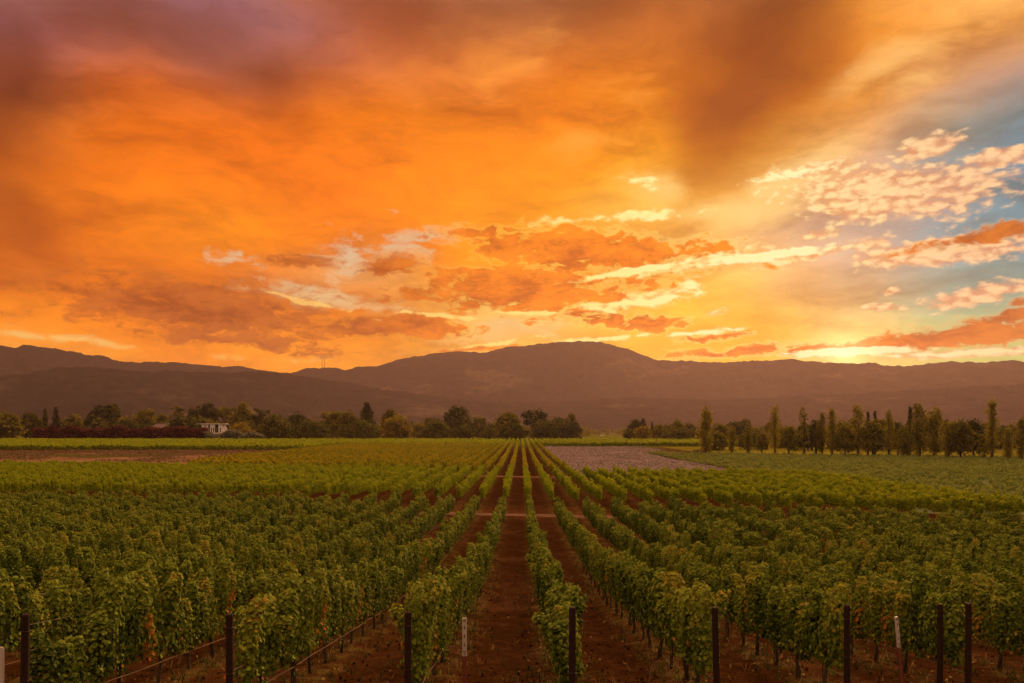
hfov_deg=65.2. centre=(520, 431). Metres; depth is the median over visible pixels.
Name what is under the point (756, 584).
grapevine
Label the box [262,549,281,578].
grapevine
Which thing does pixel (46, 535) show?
grapevine
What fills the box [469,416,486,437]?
tree
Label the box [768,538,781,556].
grapevine
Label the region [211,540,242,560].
grapevine
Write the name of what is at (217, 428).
white building
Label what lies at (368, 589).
grapevine
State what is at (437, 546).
grapevine
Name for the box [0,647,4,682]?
marker stake
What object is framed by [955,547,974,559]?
grapevine
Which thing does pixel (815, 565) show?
grapevine
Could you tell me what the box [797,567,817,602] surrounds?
grapevine
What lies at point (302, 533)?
grapevine
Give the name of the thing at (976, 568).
grapevine
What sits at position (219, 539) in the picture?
grapevine
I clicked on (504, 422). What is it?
tree
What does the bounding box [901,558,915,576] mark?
grapevine
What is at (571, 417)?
tree
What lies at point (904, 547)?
grapevine
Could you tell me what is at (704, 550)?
grapevine
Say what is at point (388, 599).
grapevine
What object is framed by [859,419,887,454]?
tree
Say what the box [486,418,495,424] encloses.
house
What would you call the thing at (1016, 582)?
grapevine
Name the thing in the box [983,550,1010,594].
grapevine
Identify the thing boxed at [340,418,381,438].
bush
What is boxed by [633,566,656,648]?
grapevine
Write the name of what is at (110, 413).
tree
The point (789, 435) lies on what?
tree
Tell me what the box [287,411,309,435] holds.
tree
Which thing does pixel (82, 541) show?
grapevine
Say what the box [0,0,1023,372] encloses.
sky
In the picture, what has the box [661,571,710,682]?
grapevine
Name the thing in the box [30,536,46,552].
grapevine
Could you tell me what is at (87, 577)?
grapevine
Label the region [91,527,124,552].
grapevine
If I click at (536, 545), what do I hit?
grapevine
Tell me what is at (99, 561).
grapevine
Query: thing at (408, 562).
grapevine
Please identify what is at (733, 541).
grapevine
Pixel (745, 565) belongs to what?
grapevine
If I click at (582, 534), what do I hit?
grapevine
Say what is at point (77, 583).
grapevine
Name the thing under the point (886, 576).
grapevine
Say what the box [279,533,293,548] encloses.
grapevine
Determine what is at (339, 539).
grapevine
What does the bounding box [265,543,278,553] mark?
grapevine
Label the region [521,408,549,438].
tree
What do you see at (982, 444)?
tree
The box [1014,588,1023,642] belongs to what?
grapevine
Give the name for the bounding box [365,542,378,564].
grapevine
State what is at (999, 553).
grapevine
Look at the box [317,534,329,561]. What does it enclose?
grapevine
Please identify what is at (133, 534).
grapevine
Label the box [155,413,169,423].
tree
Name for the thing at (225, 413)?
tree
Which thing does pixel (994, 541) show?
grapevine
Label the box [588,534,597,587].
grapevine
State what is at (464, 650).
marker stake
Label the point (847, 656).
end post
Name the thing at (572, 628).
end post
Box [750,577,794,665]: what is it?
grapevine
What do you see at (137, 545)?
grapevine
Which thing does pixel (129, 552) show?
grapevine
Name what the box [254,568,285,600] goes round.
grapevine
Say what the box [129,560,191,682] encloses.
grapevine
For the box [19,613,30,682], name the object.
end post
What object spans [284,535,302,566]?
grapevine
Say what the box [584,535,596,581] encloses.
grapevine
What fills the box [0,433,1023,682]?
ground
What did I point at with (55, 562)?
grapevine
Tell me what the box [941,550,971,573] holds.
grapevine
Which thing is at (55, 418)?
conifer
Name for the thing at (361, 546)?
grapevine
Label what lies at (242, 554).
grapevine
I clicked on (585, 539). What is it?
grapevine
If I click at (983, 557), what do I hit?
grapevine
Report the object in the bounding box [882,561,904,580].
grapevine
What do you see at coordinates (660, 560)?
grapevine
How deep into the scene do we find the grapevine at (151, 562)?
23.89 m
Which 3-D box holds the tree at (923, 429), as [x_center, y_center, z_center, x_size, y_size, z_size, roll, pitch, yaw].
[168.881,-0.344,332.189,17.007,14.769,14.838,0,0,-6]
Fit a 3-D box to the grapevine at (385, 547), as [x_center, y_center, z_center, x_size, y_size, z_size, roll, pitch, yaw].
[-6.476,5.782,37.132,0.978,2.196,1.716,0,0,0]
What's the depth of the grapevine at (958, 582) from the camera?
18.25 m
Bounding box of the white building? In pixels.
[199,424,230,433]
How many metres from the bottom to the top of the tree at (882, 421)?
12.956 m
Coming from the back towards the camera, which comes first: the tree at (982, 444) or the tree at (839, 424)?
the tree at (839, 424)
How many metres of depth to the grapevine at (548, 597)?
16.79 m
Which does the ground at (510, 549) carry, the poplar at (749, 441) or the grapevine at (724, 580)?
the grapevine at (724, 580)
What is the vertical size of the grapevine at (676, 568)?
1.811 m
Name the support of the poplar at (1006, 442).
on the green field at (931, 512)
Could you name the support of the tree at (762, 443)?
on the grass field at (998, 452)
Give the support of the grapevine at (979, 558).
on the ground at (510, 549)
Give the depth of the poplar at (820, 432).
246.76 m
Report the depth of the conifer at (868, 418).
247.98 m
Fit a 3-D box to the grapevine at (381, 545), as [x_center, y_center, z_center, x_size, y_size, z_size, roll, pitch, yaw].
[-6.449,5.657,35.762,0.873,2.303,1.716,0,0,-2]
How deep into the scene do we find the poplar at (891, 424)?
229.80 m
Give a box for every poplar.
[695,406,714,451]
[726,426,736,452]
[743,426,752,452]
[768,404,781,452]
[814,412,828,452]
[824,406,838,454]
[848,403,867,455]
[883,409,895,454]
[894,423,912,455]
[908,400,932,456]
[922,405,943,456]
[939,421,954,456]
[983,397,1003,457]
[1002,427,1014,458]
[1013,416,1023,458]
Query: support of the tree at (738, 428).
on the ground at (510, 549)
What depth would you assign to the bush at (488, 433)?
502.58 m
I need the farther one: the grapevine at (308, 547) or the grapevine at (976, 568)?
the grapevine at (308, 547)
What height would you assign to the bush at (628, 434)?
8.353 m
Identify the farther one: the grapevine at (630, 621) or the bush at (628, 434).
the bush at (628, 434)
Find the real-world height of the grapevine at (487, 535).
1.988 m
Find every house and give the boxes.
[152,423,168,427]
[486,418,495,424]
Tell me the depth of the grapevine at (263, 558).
27.27 m
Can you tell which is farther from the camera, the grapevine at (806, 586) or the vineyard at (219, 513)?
the vineyard at (219, 513)
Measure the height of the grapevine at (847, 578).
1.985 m
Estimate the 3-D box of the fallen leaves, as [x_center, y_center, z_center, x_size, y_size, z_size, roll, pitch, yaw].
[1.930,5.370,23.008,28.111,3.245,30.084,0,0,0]
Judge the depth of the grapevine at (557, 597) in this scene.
14.33 m
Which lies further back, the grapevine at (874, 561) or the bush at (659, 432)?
the bush at (659, 432)
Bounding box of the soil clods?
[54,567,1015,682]
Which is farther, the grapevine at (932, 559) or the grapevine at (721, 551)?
the grapevine at (721, 551)
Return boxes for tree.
[0,410,28,437]
[20,411,44,437]
[59,413,84,436]
[83,402,123,427]
[130,408,157,425]
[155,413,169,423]
[169,405,186,419]
[186,408,198,419]
[193,402,222,422]
[217,406,233,423]
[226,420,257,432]
[227,401,255,426]
[251,408,270,432]
[256,412,292,438]
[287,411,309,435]
[319,410,342,438]
[336,410,357,437]
[379,409,399,433]
[420,418,452,438]
[422,417,432,431]
[442,404,475,434]
[451,423,474,438]
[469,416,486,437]
[492,411,521,438]
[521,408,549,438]
[563,412,577,424]
[700,431,729,450]
[709,421,730,439]
[727,421,746,438]
[736,430,765,448]
[750,426,769,439]
[754,431,768,451]
[766,425,796,447]
[779,426,798,454]
[794,423,825,449]
[798,406,810,453]
[805,419,823,452]
[824,418,860,448]
[832,424,855,454]
[845,419,863,445]
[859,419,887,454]
[877,419,894,449]
[890,421,901,454]
[911,417,930,447]
[923,418,959,449]
[942,418,978,457]
[959,418,986,454]
[973,421,1000,446]
[976,434,988,457]
[995,425,1019,448]
[1002,421,1022,447]
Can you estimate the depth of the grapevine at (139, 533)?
38.55 m
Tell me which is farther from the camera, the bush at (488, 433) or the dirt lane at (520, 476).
the bush at (488, 433)
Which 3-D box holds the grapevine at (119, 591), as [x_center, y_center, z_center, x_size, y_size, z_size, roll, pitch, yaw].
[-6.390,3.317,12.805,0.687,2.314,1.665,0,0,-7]
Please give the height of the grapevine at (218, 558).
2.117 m
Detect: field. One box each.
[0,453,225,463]
[501,440,563,446]
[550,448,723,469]
[558,436,658,446]
[659,444,1019,455]
[769,456,1023,514]
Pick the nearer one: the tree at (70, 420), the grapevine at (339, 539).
the grapevine at (339, 539)
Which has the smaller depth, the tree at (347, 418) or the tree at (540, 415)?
the tree at (540, 415)
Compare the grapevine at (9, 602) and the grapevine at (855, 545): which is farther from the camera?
the grapevine at (855, 545)
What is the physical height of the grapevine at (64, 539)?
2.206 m
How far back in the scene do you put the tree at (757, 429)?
437.80 m
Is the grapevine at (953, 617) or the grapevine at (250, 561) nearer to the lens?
the grapevine at (953, 617)
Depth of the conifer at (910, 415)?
237.68 m
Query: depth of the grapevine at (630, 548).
38.76 m
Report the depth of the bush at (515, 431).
502.88 m
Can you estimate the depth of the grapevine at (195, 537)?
38.85 m
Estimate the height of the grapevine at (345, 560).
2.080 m
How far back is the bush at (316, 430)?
500.47 m
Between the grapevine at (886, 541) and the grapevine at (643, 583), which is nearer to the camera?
the grapevine at (643, 583)
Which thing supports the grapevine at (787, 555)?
on the ground at (510, 549)
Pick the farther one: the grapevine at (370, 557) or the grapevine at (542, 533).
the grapevine at (542, 533)
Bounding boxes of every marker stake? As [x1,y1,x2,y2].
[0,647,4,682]
[462,618,466,682]
[894,616,903,682]
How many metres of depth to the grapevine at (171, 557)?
25.30 m
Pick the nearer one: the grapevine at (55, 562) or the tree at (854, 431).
the grapevine at (55, 562)
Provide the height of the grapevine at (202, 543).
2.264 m
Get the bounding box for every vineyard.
[0,437,768,449]
[0,459,1023,514]
[0,487,1023,560]
[190,442,567,473]
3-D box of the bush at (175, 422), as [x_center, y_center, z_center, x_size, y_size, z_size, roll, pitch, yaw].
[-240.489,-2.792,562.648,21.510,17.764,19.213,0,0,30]
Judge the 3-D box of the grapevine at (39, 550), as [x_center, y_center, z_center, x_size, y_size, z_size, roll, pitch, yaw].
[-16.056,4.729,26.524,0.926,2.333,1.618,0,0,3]
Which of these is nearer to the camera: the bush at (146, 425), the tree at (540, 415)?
the tree at (540, 415)
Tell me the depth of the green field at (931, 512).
99.21 m
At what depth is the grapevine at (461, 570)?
19.80 m
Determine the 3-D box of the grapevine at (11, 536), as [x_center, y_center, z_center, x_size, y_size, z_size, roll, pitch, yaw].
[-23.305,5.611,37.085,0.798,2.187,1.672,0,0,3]
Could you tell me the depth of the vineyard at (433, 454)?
196.70 m
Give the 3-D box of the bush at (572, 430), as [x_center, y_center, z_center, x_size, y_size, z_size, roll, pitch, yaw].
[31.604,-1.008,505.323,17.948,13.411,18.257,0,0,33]
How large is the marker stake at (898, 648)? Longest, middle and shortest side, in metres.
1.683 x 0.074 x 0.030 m
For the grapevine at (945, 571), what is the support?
on the ground at (510, 549)
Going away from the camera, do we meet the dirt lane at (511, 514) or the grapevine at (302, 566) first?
the grapevine at (302, 566)
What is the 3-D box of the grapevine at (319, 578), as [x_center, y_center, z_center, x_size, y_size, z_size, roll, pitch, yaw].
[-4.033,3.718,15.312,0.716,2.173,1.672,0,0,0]
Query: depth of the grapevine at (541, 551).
24.21 m
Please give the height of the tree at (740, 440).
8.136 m
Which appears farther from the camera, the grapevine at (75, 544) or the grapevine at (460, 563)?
the grapevine at (75, 544)
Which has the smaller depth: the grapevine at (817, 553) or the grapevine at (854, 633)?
the grapevine at (854, 633)
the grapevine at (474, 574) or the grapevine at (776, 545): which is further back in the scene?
the grapevine at (776, 545)
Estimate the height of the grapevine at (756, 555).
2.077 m
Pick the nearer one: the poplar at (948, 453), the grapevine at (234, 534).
the grapevine at (234, 534)
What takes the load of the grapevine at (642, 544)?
on the ground at (510, 549)
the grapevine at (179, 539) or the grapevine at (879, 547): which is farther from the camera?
the grapevine at (879, 547)
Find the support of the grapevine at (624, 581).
on the ground at (510, 549)
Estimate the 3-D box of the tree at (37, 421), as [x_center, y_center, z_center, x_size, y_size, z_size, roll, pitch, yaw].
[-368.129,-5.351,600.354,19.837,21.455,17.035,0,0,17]
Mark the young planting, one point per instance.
(906, 467)
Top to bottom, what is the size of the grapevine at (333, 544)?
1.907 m
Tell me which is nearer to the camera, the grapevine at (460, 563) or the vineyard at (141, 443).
the grapevine at (460, 563)
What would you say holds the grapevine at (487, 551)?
on the ground at (510, 549)
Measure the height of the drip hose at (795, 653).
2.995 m
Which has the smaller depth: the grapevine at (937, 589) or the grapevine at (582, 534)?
the grapevine at (937, 589)
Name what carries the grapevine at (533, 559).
on the ground at (510, 549)
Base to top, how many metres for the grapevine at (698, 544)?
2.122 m
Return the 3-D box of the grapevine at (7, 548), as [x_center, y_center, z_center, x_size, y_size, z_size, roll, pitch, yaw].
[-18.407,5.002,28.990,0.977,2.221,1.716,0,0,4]
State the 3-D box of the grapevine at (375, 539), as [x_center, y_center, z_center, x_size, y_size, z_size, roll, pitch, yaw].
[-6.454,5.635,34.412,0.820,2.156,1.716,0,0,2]
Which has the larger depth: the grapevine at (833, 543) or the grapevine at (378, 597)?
the grapevine at (833, 543)
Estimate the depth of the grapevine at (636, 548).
38.03 m
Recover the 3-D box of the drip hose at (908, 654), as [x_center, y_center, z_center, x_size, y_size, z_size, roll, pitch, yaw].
[8.036,5.779,41.801,0.041,2.888,55.042,0,0,0]
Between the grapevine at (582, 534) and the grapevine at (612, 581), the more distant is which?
the grapevine at (582, 534)
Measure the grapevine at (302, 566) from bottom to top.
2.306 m
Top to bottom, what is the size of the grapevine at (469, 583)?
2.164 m
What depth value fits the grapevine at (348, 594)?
17.95 m
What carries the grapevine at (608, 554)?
on the ground at (510, 549)
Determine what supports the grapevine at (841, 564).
on the ground at (510, 549)
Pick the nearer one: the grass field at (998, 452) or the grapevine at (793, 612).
the grapevine at (793, 612)
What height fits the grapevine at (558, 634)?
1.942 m
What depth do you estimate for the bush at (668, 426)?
512.57 m
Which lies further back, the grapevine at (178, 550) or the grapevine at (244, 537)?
the grapevine at (244, 537)
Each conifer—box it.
[41,408,48,428]
[49,407,60,432]
[353,402,379,438]
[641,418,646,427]
[861,412,871,453]
[868,411,877,454]
[905,407,914,454]
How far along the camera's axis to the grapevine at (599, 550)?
30.19 m
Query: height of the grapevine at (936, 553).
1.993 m
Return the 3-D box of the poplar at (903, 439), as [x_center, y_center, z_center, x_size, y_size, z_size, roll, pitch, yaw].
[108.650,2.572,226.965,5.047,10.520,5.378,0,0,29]
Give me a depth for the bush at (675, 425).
494.57 m
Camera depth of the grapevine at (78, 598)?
16.17 m
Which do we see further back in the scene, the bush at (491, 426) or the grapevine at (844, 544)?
the bush at (491, 426)
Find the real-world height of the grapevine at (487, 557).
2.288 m
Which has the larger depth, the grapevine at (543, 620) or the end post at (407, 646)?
the grapevine at (543, 620)
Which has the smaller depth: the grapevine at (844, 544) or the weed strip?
the grapevine at (844, 544)
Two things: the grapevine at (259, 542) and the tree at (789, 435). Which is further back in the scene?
the tree at (789, 435)
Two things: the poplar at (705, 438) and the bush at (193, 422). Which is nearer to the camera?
the poplar at (705, 438)
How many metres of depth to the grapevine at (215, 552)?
29.32 m
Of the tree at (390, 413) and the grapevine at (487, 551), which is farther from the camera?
the tree at (390, 413)
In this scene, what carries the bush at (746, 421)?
on the ground at (510, 549)
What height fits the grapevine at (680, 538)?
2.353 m
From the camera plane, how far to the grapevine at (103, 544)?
34.91 m
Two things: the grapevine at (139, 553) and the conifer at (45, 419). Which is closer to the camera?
the grapevine at (139, 553)
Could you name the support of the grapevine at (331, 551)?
on the ground at (510, 549)
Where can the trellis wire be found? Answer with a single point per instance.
(75, 615)
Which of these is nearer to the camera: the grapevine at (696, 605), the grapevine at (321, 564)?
the grapevine at (696, 605)
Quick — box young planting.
[647,450,1023,513]
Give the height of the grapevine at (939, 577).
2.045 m
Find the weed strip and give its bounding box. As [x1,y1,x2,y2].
[13,454,186,457]
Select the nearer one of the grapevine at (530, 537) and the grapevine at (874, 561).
the grapevine at (874, 561)
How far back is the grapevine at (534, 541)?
35.83 m
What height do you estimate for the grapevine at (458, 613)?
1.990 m
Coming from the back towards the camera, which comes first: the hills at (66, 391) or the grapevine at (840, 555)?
the hills at (66, 391)
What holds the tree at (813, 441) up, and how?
on the grass field at (998, 452)
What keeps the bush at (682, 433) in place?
on the ground at (510, 549)
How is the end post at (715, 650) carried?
on the ground at (510, 549)
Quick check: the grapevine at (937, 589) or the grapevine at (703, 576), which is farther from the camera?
the grapevine at (703, 576)
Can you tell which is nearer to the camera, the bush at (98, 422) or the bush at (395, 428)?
the bush at (395, 428)
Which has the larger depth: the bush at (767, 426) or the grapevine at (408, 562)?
the bush at (767, 426)
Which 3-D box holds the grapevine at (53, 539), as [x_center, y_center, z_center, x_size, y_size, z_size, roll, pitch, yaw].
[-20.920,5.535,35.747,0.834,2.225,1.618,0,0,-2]
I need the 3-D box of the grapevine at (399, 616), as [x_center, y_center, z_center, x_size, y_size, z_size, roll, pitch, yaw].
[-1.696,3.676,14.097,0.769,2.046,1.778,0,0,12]
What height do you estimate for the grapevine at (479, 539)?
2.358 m
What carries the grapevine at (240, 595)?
on the ground at (510, 549)
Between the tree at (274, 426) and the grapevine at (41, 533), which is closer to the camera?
the grapevine at (41, 533)
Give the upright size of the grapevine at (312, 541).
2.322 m
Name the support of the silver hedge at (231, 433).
on the ground at (510, 549)
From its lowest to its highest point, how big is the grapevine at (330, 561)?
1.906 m
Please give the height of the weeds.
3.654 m
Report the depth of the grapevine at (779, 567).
24.38 m
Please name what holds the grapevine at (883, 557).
on the ground at (510, 549)
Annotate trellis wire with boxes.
[30,574,279,677]
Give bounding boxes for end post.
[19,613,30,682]
[225,613,233,682]
[404,611,411,682]
[568,606,576,682]
[711,606,719,682]
[843,604,850,682]
[937,604,943,682]
[965,602,971,682]
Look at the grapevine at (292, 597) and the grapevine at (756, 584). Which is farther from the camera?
the grapevine at (756, 584)
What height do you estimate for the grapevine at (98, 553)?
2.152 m
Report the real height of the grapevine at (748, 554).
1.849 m
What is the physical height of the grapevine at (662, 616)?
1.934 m
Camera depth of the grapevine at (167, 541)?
36.24 m
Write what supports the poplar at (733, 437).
on the ground at (510, 549)
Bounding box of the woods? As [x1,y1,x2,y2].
[85,425,997,436]
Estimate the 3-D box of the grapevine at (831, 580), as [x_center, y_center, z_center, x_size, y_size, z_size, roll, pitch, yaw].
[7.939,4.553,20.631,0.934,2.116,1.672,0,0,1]
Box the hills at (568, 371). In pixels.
[0,341,1023,402]
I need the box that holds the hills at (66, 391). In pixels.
[0,367,1023,432]
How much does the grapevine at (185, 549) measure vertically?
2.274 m
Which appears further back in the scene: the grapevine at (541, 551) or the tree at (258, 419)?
the tree at (258, 419)
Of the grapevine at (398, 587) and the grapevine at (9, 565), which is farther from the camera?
the grapevine at (398, 587)
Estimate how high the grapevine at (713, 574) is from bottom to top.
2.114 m
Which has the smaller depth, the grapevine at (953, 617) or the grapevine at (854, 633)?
the grapevine at (953, 617)
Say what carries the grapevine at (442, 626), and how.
on the ground at (510, 549)
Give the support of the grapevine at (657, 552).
on the ground at (510, 549)
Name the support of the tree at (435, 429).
on the ground at (510, 549)
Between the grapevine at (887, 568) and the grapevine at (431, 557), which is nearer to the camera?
the grapevine at (887, 568)
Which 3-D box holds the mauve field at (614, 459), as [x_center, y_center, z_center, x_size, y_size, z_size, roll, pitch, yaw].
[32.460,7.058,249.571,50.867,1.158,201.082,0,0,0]
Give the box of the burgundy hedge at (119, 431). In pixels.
[29,425,208,438]
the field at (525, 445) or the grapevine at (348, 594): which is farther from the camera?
the field at (525, 445)
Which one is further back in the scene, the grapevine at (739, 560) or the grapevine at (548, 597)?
the grapevine at (739, 560)
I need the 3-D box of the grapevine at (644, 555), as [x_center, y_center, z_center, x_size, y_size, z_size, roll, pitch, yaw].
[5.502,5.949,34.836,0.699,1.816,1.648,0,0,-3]
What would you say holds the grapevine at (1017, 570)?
on the ground at (510, 549)
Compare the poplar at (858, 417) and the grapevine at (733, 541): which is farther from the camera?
the poplar at (858, 417)
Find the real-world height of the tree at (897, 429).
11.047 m
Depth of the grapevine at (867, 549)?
34.95 m
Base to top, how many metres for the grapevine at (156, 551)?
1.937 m
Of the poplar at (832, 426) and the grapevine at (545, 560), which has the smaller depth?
the grapevine at (545, 560)
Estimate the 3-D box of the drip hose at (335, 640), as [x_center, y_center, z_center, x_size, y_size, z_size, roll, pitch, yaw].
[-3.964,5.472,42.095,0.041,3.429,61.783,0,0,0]
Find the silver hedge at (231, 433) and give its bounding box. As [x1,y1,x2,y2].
[203,429,264,438]
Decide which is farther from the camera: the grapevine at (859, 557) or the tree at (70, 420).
the tree at (70, 420)
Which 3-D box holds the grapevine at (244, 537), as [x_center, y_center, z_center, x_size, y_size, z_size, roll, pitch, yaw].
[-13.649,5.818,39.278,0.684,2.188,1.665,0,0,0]
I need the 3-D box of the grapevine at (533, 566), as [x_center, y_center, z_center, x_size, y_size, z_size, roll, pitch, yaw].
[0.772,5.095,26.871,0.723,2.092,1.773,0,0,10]
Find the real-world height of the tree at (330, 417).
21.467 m
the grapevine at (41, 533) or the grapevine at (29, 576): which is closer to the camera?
the grapevine at (29, 576)
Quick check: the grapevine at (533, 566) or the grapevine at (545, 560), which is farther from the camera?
the grapevine at (533, 566)
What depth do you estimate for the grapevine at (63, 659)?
11.41 m
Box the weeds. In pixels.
[4,554,1023,682]
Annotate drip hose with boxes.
[104,510,451,682]
[267,512,476,682]
[638,534,964,673]
[722,618,850,679]
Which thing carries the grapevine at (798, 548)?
on the ground at (510, 549)
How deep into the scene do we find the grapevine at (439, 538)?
38.29 m
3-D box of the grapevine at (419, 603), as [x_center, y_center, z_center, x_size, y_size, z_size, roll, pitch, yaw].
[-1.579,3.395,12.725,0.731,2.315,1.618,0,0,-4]
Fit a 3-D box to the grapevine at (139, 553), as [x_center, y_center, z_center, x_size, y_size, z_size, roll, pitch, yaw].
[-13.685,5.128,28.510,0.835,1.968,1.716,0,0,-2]
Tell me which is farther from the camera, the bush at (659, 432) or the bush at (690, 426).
the bush at (690, 426)
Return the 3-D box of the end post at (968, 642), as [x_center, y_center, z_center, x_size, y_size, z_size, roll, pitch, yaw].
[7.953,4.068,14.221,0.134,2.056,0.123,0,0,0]
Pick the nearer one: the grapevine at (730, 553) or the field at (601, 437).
the grapevine at (730, 553)
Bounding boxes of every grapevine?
[0,538,30,550]
[0,541,29,572]
[0,548,21,623]
[0,553,13,576]
[0,555,46,590]
[0,575,28,659]
[3,529,30,545]
[3,537,33,571]
[6,575,62,631]
[8,577,77,673]
[18,541,54,588]
[19,527,51,544]
[24,551,65,586]
[25,530,48,537]
[29,607,117,682]
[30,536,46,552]
[39,564,88,635]
[43,530,65,545]
[43,536,80,566]
[47,535,69,559]
[49,565,112,654]
[53,544,90,586]
[59,531,80,544]
[59,550,116,613]
[76,535,94,559]
[78,537,85,567]
[81,531,99,544]
[81,539,107,553]
[82,544,118,570]
[85,573,151,682]
[90,540,117,561]
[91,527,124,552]
[97,573,137,643]
[98,547,136,576]
[111,528,137,545]
[112,555,144,578]
[115,538,132,560]
[122,551,143,559]
[123,553,155,573]
[124,535,145,554]
[125,529,152,544]
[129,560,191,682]
[130,567,162,634]
[139,547,161,561]
[141,532,162,554]
[146,550,175,564]
[152,536,176,554]
[153,552,192,613]
[157,544,183,559]
[165,577,213,669]
[167,543,194,569]
[169,530,187,549]
[178,544,209,605]
[179,538,191,555]
[181,528,200,545]
[190,559,237,658]
[197,539,213,565]
[198,534,225,557]
[199,551,227,578]
[207,546,248,581]
[210,547,224,563]
[210,571,268,648]
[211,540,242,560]
[213,534,231,550]
[224,591,294,682]
[225,539,251,571]
[229,525,242,543]
[237,530,250,543]
[240,544,262,584]
[241,541,263,547]
[241,568,273,604]
[248,546,271,577]
[253,534,268,550]
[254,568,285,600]
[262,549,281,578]
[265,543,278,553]
[271,532,287,554]
[272,560,319,682]
[277,542,295,575]
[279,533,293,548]
[281,544,317,585]
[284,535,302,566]
[294,530,304,546]
[296,568,331,673]
[301,543,311,557]
[307,557,325,577]
[308,533,321,559]
[313,567,347,662]
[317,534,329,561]
[322,554,335,569]
[327,539,340,557]
[327,543,333,556]
[330,563,358,652]
[332,532,346,556]
[334,547,357,572]
[335,564,344,576]
[342,561,377,635]
[346,557,367,643]
[352,537,368,562]
[354,553,359,565]
[361,557,390,628]
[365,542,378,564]
[367,536,379,564]
[374,535,388,569]
[375,566,399,620]
[376,531,384,568]
[385,530,400,549]
[385,539,394,563]
[385,545,405,603]
[386,556,404,613]
[388,575,445,682]
[397,544,413,605]
[398,574,443,682]
[405,541,421,580]
[405,547,416,591]
[407,539,431,579]
[421,538,436,571]
[421,553,435,581]
[423,539,440,574]
[426,565,467,662]
[428,581,451,675]
[434,532,444,574]
[445,577,465,652]
[447,558,468,636]
[450,566,466,643]
[454,555,474,620]
[464,542,480,583]
[465,586,477,617]
[466,561,480,609]
[467,543,484,601]
[467,561,483,611]
[474,541,492,585]
[475,532,490,564]
[477,543,490,594]
[478,545,486,597]
[484,534,494,562]
[525,541,547,586]
[528,531,543,548]
[529,528,546,554]
[529,540,547,574]
[530,535,546,551]
[530,549,550,580]
[532,552,558,611]
[532,592,560,672]
[535,546,548,602]
[536,558,563,614]
[539,585,557,649]
[539,592,594,682]
[546,581,580,682]
[575,527,590,571]
[579,535,589,574]
[583,541,590,579]
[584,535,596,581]
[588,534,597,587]
[588,544,598,591]
[588,544,602,594]
[593,542,605,599]
[594,551,608,604]
[598,547,616,607]
[604,551,622,613]
[611,550,628,618]
[613,554,640,632]
[616,562,635,624]
[625,560,647,639]
[626,530,634,556]
[628,533,639,557]
[632,536,640,560]
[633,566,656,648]
[637,540,648,561]
[641,546,649,566]
[642,567,669,656]
[647,542,655,568]
[652,541,668,575]
[653,576,680,668]
[657,547,664,567]
[660,543,685,578]
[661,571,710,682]
[672,561,681,588]
[673,578,730,682]
[676,530,687,552]
[677,532,690,562]
[678,550,701,586]
[685,561,702,595]
[688,541,699,559]
[695,541,702,561]
[698,543,712,565]
[698,562,711,612]
[707,566,724,630]
[710,540,719,569]
[713,542,737,570]
[714,558,740,636]
[723,546,745,572]
[724,530,740,549]
[728,573,751,645]
[733,550,748,585]
[735,563,770,654]
[742,560,765,583]
[745,546,754,562]
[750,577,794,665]
[751,546,763,565]
[762,543,774,561]
[765,550,790,593]
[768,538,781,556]
[774,581,823,677]
[780,536,794,555]
[781,550,801,563]
[784,554,804,591]
[791,541,803,559]
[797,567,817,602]
[797,581,852,682]
[801,553,825,584]
[803,540,814,564]
[809,544,825,566]
[812,567,841,612]
[822,546,838,566]
[824,561,844,576]
[825,539,839,553]
[830,584,867,652]
[834,547,855,577]
[836,559,854,597]
[839,539,850,560]
[849,539,863,560]
[850,549,869,582]
[851,567,881,619]
[852,574,896,661]
[859,538,879,569]
[863,551,888,578]
[870,541,882,554]
[872,578,930,672]
[877,572,903,614]
[878,545,891,566]
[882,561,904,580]
[883,537,895,559]
[885,544,914,567]
[890,541,915,563]
[891,563,939,624]
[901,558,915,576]
[903,569,964,682]
[906,549,927,566]
[915,561,946,585]
[918,573,953,630]
[922,552,942,570]
[924,534,938,558]
[926,549,947,567]
[936,544,962,556]
[940,563,975,599]
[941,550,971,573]
[949,568,994,643]
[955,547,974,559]
[963,551,983,568]
[963,561,989,574]
[967,572,1007,639]
[971,542,994,561]
[972,582,1023,670]
[980,555,997,574]
[983,538,1001,558]
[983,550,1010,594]
[985,545,1020,562]
[996,569,1023,635]
[1002,542,1017,558]
[1006,560,1023,574]
[1010,556,1023,572]
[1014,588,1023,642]
[1018,550,1023,561]
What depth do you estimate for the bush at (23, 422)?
593.27 m
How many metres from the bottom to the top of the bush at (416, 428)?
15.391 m
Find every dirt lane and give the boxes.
[289,510,615,517]
[467,475,568,477]
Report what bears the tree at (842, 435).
on the green field at (931, 512)
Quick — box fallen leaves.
[9,575,1021,682]
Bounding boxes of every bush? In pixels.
[18,415,35,438]
[88,417,109,437]
[111,416,140,428]
[139,422,151,427]
[165,415,188,437]
[182,415,210,428]
[206,419,219,423]
[237,419,255,431]
[288,417,334,438]
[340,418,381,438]
[379,413,412,438]
[409,421,426,437]
[478,428,497,438]
[485,421,505,438]
[506,423,526,439]
[521,424,529,437]
[527,417,563,439]
[551,415,563,437]
[558,420,584,438]
[622,428,633,438]
[628,419,641,429]
[632,425,651,438]
[651,424,669,438]
[663,424,670,436]
[668,427,694,438]
[669,418,686,432]
[685,423,696,437]
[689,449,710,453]
[738,418,752,427]
[764,421,772,436]
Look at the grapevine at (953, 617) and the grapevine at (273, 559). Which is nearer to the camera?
the grapevine at (953, 617)

